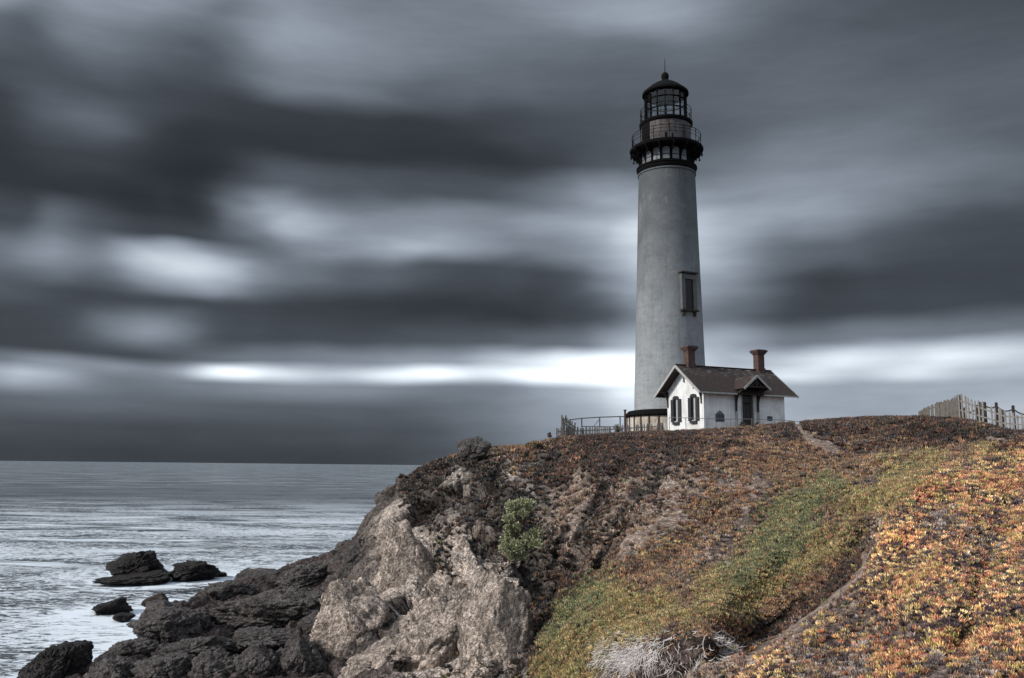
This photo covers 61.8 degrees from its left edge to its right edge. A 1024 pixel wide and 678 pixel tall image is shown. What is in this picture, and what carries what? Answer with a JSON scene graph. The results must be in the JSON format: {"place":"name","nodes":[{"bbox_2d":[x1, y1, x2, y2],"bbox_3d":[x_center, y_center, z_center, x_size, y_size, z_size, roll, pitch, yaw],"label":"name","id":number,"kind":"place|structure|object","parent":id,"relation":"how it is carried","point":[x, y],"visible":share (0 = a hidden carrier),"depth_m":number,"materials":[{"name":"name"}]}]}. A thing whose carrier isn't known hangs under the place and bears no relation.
{"place":"outdoors","nodes":[
{"label":"outdoors","id":0,"kind":"place"},
{"bbox_2d":[126,599,215,643],"bbox_3d":[-20.205,17.118,51.249,4.890,2.994,5.328,-4,-10,28],"label":"boulder","id":1,"kind":"object","parent":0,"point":[161,621],"visible":0.73,"depth_m":49.70,"materials":[{"name":"grey stone"}]},
{"bbox_2d":[0,461,422,677],"bbox_3d":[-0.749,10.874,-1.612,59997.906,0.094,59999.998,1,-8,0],"label":"sea","id":2,"kind":"structure","parent":0,"point":[69,530],"depth_m":148.79,"materials":[{"name":"liquid"}]},
{"bbox_2d":[16,640,93,677],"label":"sea rock","id":3,"kind":"object","parent":2,"relation":"in","point":[64,659],"visible":0.88,"depth_m":42.25,"materials":[{"name":"black stone"}]},
{"bbox_2d":[83,655,134,677],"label":"boulder","id":4,"kind":"object","parent":2,"relation":"in","point":[117,666],"visible":0.91,"depth_m":40.83,"materials":[{"name":"grey stone"}]},
{"bbox_2d":[91,597,133,614],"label":"sea rock","id":5,"kind":"object","parent":2,"relation":"in","point":[117,605],"visible":0.99,"depth_m":62.18,"materials":[{"name":"black stone"}]},
{"bbox_2d":[112,612,135,621],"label":"sea rock","id":6,"kind":"object","parent":2,"relation":"in","point":[121,617],"visible":0.99,"depth_m":59.45,"materials":[{"name":"black stone"}]},
{"bbox_2d":[92,570,172,584],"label":"sea rock","id":7,"kind":"object","parent":2,"relation":"in","point":[153,577],"visible":0.96,"depth_m":77.25,"materials":[{"name":"black stone"}]},
{"bbox_2d":[105,550,166,575],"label":"sea rock","id":8,"kind":"object","parent":2,"relation":"in","point":[135,562],"visible":0.77,"depth_m":80.33,"materials":[{"name":"black stone"}]},
{"bbox_2d":[141,593,168,606],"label":"sea rock","id":9,"kind":"object","parent":2,"relation":"in","point":[162,596],"visible":0.59,"depth_m":66.39,"materials":[{"name":"grey stone"}]},
{"bbox_2d":[130,651,195,677],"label":"boulder","id":10,"kind":"object","parent":2,"relation":"in","point":[174,665],"visible":0.8,"depth_m":40.65,"materials":[{"name":"grey stone"}]},
{"bbox_2d":[170,560,221,581],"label":"sea rock","id":11,"kind":"object","parent":2,"relation":"in","point":[193,570],"visible":0.94,"depth_m":80.15,"materials":[{"name":"black stone"}]},
{"bbox_2d":[215,572,226,576],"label":"sea rock","id":12,"kind":"object","parent":2,"relation":"in","point":[223,574],"visible":0.68,"depth_m":83.50,"materials":[{"name":"black stone"}]},
{"bbox_2d":[0,0,1023,464],"label":"sky","id":13,"kind":"structure","parent":0,"point":[364,232],"materials":[{"name":"grey"}]},
{"bbox_2d":[65,424,1023,677],"bbox_3d":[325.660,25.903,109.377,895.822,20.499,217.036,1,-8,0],"label":"headland","id":14,"kind":"structure","parent":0,"point":[384,515],"depth_m":45.88,"materials":[{"name":"stone"}]},
{"bbox_2d":[106,637,159,656],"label":"boulder","id":15,"kind":"object","parent":14,"relation":"on","point":[138,646],"visible":0.66,"depth_m":46.09,"materials":[{"name":"grey stone"}]},
{"bbox_2d":[142,635,233,660],"bbox_3d":[-17.199,16.762,46.151,4.413,1.673,4.169,1,-8,0],"label":"boulder","id":16,"kind":"object","parent":14,"relation":"on","point":[195,646],"visible":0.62,"depth_m":45.33,"materials":[{"name":"grey stone"}]},
{"bbox_2d":[186,647,236,677],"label":"boulder","id":17,"kind":"object","parent":14,"relation":"on","point":[208,663],"visible":0.91,"depth_m":40.60,"materials":[{"name":"grey stone"}]},
{"bbox_2d":[202,580,256,600],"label":"boulder","id":18,"kind":"object","parent":14,"relation":"on","point":[225,590],"visible":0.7,"depth_m":60.90,"materials":[{"name":"grey stone"}]},
{"bbox_2d":[233,641,278,677],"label":"boulder","id":19,"kind":"object","parent":14,"relation":"on","point":[259,659],"visible":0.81,"depth_m":41.09,"materials":[{"name":"grey stone"}]},
{"bbox_2d":[234,567,279,580],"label":"boulder","id":20,"kind":"object","parent":14,"relation":"on","point":[248,572],"visible":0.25,"depth_m":69.37,"materials":[{"name":"grey stone"}]},
{"bbox_2d":[231,625,294,653],"bbox_3d":[-13.875,16.976,47.813,3.672,1.477,4.268,4,-9,-23],"label":"boulder","id":21,"kind":"object","parent":14,"relation":"on","point":[271,637],"visible":0.79,"depth_m":47.14,"materials":[{"name":"grey stone"}]},
{"bbox_2d":[206,587,324,629],"bbox_3d":[-14.422,17.204,52.910,8.891,3.408,4.545,1,-8,0],"label":"boulder","id":22,"kind":"object","parent":14,"relation":"on","point":[277,608],"visible":0.6,"depth_m":51.30,"materials":[{"name":"grey stone"}]},
{"bbox_2d":[274,629,327,676],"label":"boulder","id":23,"kind":"object","parent":14,"relation":"on","point":[300,654],"visible":0.88,"depth_m":41.49,"materials":[{"name":"grey stone"}]},
{"bbox_2d":[273,562,329,587],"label":"boulder","id":24,"kind":"object","parent":14,"relation":"on","point":[301,576],"visible":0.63,"depth_m":65.07,"materials":[{"name":"grey stone"}]},
{"bbox_2d":[297,609,319,635],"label":"boulder","id":25,"kind":"object","parent":14,"relation":"on","point":[305,623],"visible":0.38,"depth_m":49.54,"materials":[{"name":"grey stone"}]},
{"bbox_2d":[323,551,347,566],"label":"boulder","id":26,"kind":"object","parent":14,"relation":"on","point":[330,562],"visible":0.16,"depth_m":73.39,"materials":[{"name":"grey stone"}]},
{"bbox_2d":[334,539,351,550],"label":"boulder","id":27,"kind":"object","parent":14,"relation":"on","point":[339,545],"visible":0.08,"depth_m":81.31,"materials":[{"name":"grey stone"}]},
{"bbox_2d":[309,577,389,661],"bbox_3d":[-8.460,15.367,44.480,4.228,5.795,3.745,1,-8,0],"label":"boulder","id":28,"kind":"object","parent":14,"relation":"on","point":[352,616],"visible":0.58,"depth_m":43.35,"materials":[{"name":"grey stone"}]},
{"bbox_2d":[338,537,365,579],"bbox_3d":[-10.692,15.989,61.770,3.472,3.428,3.830,-7,-11,42],"label":"boulder","id":29,"kind":"object","parent":14,"relation":"on","point":[350,560],"visible":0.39,"depth_m":60.65,"materials":[{"name":"grey stone"}]},
{"bbox_2d":[338,636,405,677],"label":"boulder","id":30,"kind":"object","parent":14,"relation":"on","point":[378,654],"visible":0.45,"depth_m":39.20,"materials":[{"name":"grey stone"}]},
{"bbox_2d":[374,519,436,593],"bbox_3d":[-5.808,13.500,48.953,4.200,6.291,1.748,1,-8,0],"label":"boulder","id":31,"kind":"object","parent":14,"relation":"on","point":[406,553],"visible":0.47,"depth_m":48.74,"materials":[{"name":"grey stone"}]},
{"bbox_2d":[395,594,459,671],"bbox_3d":[-3.504,14.320,39.042,4.072,5.044,2.272,1,-8,0],"label":"boulder","id":32,"kind":"object","parent":14,"relation":"on","point":[429,633],"visible":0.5,"depth_m":38.56,"materials":[{"name":"grey stone"}]},
{"bbox_2d":[456,436,490,461],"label":"boulder","id":33,"kind":"object","parent":14,"relation":"on","point":[477,447],"visible":0.89,"depth_m":65.56,"materials":[{"name":"grey stone"}]},
{"bbox_2d":[456,566,533,677],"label":"boulder","id":34,"kind":"object","parent":14,"relation":"on","point":[493,616],"visible":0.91,"depth_m":35.70,"materials":[{"name":"grey stone"}]},
{"bbox_2d":[498,497,544,561],"bbox_3d":[0.480,9.773,43.873,2.436,3.377,1.882,1,-8,0],"label":"shrub","id":35,"kind":"object","parent":14,"relation":"on","point":[516,547],"visible":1,"depth_m":43.70,"materials":[{"name":"green plant"}]},
{"bbox_2d":[561,415,578,436],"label":"picket fence","id":36,"kind":"object","parent":14,"relation":"on","point":[566,422],"visible":0.68,"depth_m":71.83,"materials":[{"name":"grey wood"}]},
{"bbox_2d":[568,416,623,426],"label":"pipe railing","id":37,"kind":"object","parent":14,"relation":"on","point":[597,421],"visible":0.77,"depth_m":73.71,"materials":[{"name":"grey metal"}]},
{"bbox_2d":[556,422,663,436],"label":"picket fence","id":38,"kind":"object","parent":14,"relation":"on","point":[609,429],"visible":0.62,"depth_m":73.01,"materials":[{"name":"grey wood"}]},
{"bbox_2d":[623,410,626,430],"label":"iron post","id":39,"kind":"object","parent":14,"relation":"on","point":[625,418],"visible":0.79,"depth_m":74.72,"materials":[{"name":"grey metal"}]},
{"bbox_2d":[626,72,704,430],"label":"lighthouse","id":40,"kind":"object","parent":14,"relation":"on","point":[666,151],"visible":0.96,"depth_m":89.82,"materials":[{"name":"paint"}]},
{"bbox_2d":[678,270,698,316],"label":"window","id":41,"kind":"structure","parent":40,"relation":"in","point":[688,283],"depth_m":88.38,"materials":[{"name":"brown wood"}]},
{"bbox_2d":[585,626,745,677],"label":"dead roots","id":42,"kind":"object","parent":14,"relation":"on","point":[636,658],"visible":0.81,"depth_m":17.32,"materials":[{"name":"grey plant"}]},
{"bbox_2d":[398,414,1023,677],"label":"green ice plant","id":43,"kind":"object","parent":14,"relation":"on","point":[955,466],"depth_m":27.33,"materials":[{"name":"plant"}]},
{"bbox_2d":[653,345,798,429],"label":"cottage","id":44,"kind":"structure","parent":14,"relation":"on","point":[690,390],"depth_m":81.40,"materials":[{"name":"white paint"}]},
{"bbox_2d":[671,396,680,424],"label":"window","id":45,"kind":"structure","parent":44,"relation":"in","point":[675,402],"depth_m":82.92,"materials":[{"name":"black glass"}]},
{"bbox_2d":[688,394,698,423],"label":"window","id":46,"kind":"structure","parent":44,"relation":"in","point":[693,401],"depth_m":80.27,"materials":[{"name":"black glass"}]},
{"bbox_2d":[742,403,751,424],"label":"door","id":47,"kind":"structure","parent":44,"relation":"in","point":[746,407],"depth_m":80.92,"materials":[{"name":"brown wood"}]},
{"bbox_2d":[669,417,798,429],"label":"pipe railing","id":48,"kind":"object","parent":14,"relation":"on","point":[715,418],"visible":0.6,"depth_m":74.30,"materials":[{"name":"white metal"}]},
{"bbox_2d":[918,395,958,417],"bbox_3d":[30.452,5.263,61.056,0.286,2.067,5.860,1,-8,0],"label":"board fence","id":49,"kind":"object","parent":14,"relation":"on","point":[947,407],"visible":0.56,"depth_m":60.22,"materials":[{"name":"grey wood"}]},
{"bbox_2d":[958,394,1023,428],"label":"picket fence","id":50,"kind":"object","parent":14,"relation":"on","point":[1001,414],"visible":0.75,"depth_m":56.43,"materials":[{"name":"grey wood"}]},
{"bbox_2d":[963,402,1023,428],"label":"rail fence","id":51,"kind":"object","parent":14,"relation":"on","point":[1013,410],"visible":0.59,"depth_m":57.94,"materials":[{"name":"brown wood"}]}
]}

